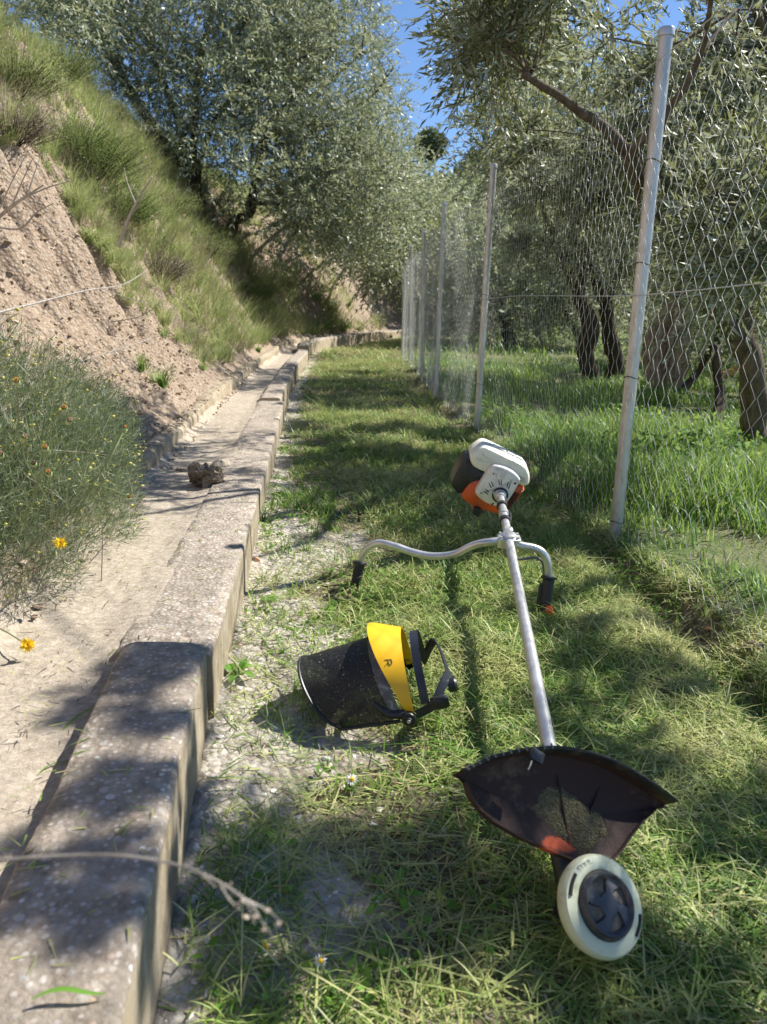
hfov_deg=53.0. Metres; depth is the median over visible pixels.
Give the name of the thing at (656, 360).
old tree stump
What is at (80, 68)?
bank shrub
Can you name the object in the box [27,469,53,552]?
flower head
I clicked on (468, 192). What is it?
olive tree
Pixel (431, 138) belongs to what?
evergreen tree
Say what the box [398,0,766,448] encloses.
olive tree
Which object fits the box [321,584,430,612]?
dry stalk
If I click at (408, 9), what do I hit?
sky
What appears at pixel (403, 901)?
leafy weed
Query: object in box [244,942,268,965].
yellow flower
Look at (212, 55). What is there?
olive tree
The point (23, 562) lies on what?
earth crumbs
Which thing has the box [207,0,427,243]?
olive tree
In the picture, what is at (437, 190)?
bank top
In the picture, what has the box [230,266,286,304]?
bank shrub
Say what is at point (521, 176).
olive tree
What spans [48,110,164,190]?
bank shrub
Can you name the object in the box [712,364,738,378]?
split log
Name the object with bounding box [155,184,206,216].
bank shrub
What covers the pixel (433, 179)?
olive tree
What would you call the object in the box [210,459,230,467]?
stone
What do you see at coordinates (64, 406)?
flower head
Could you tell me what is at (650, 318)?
olive tree
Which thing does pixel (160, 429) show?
channel underlay
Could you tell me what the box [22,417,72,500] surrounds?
flower head
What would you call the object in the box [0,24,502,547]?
bank
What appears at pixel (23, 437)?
flower head
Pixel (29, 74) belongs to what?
bank shrub
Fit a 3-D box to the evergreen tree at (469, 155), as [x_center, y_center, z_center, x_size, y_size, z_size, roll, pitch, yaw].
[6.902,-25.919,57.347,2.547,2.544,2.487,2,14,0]
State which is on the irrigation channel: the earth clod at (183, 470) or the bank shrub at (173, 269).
the earth clod at (183, 470)
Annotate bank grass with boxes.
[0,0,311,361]
[0,0,386,368]
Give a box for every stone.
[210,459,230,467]
[253,556,260,561]
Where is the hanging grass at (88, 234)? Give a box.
[0,99,227,361]
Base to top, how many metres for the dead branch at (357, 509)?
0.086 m
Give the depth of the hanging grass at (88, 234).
5.57 m
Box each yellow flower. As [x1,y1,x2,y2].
[0,628,35,652]
[36,536,67,591]
[67,425,127,517]
[73,486,131,523]
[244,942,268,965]
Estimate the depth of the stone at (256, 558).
2.60 m
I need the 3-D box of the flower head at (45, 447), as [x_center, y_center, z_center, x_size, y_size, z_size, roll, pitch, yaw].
[-0.706,-0.048,1.564,0.017,0.213,0.208,-10,18,-38]
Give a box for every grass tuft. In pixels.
[134,352,153,370]
[144,361,180,387]
[157,324,169,337]
[194,360,206,369]
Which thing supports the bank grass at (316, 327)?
on the bank at (66, 254)
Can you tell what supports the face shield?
on the path
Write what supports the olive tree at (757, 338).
on the orchard ground at (716, 545)
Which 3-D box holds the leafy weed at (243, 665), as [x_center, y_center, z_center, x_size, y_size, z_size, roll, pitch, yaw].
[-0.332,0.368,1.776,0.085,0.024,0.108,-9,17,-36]
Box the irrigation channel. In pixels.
[0,324,462,1023]
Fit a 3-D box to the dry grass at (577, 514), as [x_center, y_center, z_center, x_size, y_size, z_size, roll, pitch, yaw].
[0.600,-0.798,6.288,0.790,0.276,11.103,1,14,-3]
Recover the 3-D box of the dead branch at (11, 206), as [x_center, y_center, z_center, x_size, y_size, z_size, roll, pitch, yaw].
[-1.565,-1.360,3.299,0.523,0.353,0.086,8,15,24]
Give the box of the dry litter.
[4,390,253,766]
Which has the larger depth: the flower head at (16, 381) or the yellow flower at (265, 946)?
the flower head at (16, 381)
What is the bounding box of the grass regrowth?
[250,354,766,1023]
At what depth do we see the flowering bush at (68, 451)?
1.96 m
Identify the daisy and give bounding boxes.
[314,954,326,975]
[346,774,357,792]
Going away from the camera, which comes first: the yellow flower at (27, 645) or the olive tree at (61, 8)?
the yellow flower at (27, 645)
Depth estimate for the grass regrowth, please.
2.39 m
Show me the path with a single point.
(174, 973)
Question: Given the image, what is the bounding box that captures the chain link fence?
[401,0,766,652]
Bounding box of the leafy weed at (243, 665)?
[224,659,254,682]
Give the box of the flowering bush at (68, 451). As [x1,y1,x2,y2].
[0,304,162,617]
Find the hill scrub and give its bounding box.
[421,46,714,300]
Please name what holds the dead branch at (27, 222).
on the bank at (66, 254)
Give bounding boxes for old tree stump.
[640,283,692,395]
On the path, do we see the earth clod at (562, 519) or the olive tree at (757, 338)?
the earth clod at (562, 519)
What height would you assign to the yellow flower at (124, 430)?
0.224 m
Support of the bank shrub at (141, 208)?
on the bank at (66, 254)
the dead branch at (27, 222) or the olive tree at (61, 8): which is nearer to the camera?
the dead branch at (27, 222)
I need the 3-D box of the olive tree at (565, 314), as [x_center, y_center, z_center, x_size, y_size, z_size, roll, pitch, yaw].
[5.950,-6.715,20.453,4.979,5.082,3.737,2,14,0]
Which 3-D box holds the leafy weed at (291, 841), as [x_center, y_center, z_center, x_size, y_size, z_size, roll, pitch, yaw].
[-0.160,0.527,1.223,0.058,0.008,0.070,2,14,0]
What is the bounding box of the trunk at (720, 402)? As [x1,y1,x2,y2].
[709,344,725,422]
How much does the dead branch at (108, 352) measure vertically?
0.095 m
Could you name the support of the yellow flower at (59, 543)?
attached to the flowering bush at (68, 451)
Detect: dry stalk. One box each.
[0,853,282,939]
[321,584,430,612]
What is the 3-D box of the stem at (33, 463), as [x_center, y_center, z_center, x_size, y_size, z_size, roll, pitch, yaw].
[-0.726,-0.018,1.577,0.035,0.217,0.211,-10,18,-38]
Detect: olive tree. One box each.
[0,0,147,97]
[28,0,340,232]
[54,0,307,243]
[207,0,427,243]
[226,0,435,263]
[237,114,449,314]
[320,131,472,321]
[386,160,534,332]
[389,175,652,352]
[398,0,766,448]
[425,14,665,384]
[475,0,766,380]
[528,216,659,349]
[570,171,766,370]
[627,12,766,392]
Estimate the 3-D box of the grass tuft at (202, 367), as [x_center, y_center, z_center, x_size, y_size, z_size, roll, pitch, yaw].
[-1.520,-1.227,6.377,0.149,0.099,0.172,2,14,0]
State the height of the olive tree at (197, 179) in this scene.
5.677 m
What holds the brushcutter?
on the path
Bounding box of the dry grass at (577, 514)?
[394,366,765,755]
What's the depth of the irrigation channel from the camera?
1.34 m
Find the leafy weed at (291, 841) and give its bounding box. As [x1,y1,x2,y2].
[267,829,298,845]
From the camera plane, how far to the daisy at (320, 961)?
0.96 m
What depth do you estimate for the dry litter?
1.44 m
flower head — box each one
[0,433,26,517]
[2,377,20,451]
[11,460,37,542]
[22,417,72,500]
[23,444,48,527]
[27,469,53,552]
[42,404,67,487]
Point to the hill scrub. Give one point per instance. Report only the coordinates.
(455, 170)
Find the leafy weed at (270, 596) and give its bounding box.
[260,595,280,600]
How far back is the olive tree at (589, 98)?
8.30 m
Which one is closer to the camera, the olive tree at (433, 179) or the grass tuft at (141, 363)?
the grass tuft at (141, 363)
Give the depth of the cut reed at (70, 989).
0.73 m
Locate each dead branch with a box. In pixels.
[0,152,69,217]
[0,203,56,233]
[0,271,158,312]
[39,335,160,369]
[110,306,155,322]
[117,169,152,246]
[354,504,364,521]
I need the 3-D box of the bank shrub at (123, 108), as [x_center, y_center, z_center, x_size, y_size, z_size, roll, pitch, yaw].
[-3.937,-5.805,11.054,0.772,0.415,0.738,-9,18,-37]
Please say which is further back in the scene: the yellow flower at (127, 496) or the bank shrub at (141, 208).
the bank shrub at (141, 208)
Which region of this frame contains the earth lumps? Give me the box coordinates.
[0,141,317,463]
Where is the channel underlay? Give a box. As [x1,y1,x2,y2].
[4,327,407,547]
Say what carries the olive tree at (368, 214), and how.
on the bank at (66, 254)
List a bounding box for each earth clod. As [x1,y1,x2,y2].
[175,468,188,471]
[187,462,224,488]
[560,515,573,523]
[741,639,763,653]
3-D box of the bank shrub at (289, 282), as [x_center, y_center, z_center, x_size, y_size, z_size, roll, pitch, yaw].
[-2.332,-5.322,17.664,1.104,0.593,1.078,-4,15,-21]
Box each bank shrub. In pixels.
[0,32,81,103]
[0,96,63,152]
[25,30,107,85]
[36,101,133,168]
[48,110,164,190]
[93,173,173,226]
[99,94,136,120]
[140,242,201,285]
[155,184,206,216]
[186,224,239,260]
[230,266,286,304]
[272,269,302,290]
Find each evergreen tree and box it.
[413,125,448,175]
[461,149,485,168]
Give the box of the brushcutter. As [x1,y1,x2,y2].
[350,438,678,960]
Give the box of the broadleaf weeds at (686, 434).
[472,393,766,520]
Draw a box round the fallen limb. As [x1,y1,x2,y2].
[667,331,719,400]
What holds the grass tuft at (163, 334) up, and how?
on the bank at (66, 254)
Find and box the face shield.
[297,623,457,730]
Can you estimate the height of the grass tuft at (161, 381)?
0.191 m
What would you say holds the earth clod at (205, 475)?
on the irrigation channel
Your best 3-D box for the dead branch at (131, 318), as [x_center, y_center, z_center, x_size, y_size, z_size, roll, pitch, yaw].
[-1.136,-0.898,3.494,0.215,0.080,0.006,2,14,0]
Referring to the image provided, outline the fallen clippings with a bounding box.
[0,376,284,978]
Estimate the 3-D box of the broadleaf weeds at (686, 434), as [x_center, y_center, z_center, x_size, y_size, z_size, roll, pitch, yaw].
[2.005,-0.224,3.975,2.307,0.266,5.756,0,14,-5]
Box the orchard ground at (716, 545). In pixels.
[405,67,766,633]
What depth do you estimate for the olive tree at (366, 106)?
15.19 m
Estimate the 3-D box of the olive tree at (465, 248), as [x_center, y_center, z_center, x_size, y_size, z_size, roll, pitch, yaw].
[4.092,-6.673,21.111,7.813,5.687,9.021,2,14,0]
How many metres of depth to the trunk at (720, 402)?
6.81 m
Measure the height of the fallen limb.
0.896 m
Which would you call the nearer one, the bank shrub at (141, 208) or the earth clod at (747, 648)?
the earth clod at (747, 648)
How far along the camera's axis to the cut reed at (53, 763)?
1.19 m
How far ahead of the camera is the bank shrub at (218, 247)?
11.36 m
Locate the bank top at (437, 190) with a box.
[208,169,500,214]
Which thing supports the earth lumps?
on the bank at (66, 254)
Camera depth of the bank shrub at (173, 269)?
7.78 m
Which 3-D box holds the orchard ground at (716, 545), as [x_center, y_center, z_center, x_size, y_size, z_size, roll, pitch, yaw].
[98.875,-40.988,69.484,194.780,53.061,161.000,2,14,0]
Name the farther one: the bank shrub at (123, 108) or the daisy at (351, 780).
the bank shrub at (123, 108)
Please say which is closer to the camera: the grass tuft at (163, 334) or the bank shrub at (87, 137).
the grass tuft at (163, 334)
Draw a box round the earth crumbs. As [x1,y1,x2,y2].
[0,314,251,618]
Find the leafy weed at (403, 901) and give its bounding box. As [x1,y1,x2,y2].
[366,867,422,913]
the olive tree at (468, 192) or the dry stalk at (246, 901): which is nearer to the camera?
the dry stalk at (246, 901)
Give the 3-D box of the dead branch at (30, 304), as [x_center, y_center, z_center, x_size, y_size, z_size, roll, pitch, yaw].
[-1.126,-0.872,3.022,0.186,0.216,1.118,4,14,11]
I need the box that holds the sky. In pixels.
[2,0,751,439]
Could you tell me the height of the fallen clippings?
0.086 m
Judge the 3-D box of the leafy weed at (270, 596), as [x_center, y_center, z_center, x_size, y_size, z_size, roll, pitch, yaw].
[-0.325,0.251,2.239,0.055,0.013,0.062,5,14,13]
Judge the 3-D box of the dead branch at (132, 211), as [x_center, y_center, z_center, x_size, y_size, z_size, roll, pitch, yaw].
[-1.499,-1.832,4.637,0.319,0.443,0.073,6,15,19]
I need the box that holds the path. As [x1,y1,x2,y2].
[154,319,766,1023]
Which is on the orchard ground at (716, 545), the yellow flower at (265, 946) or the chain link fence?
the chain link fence

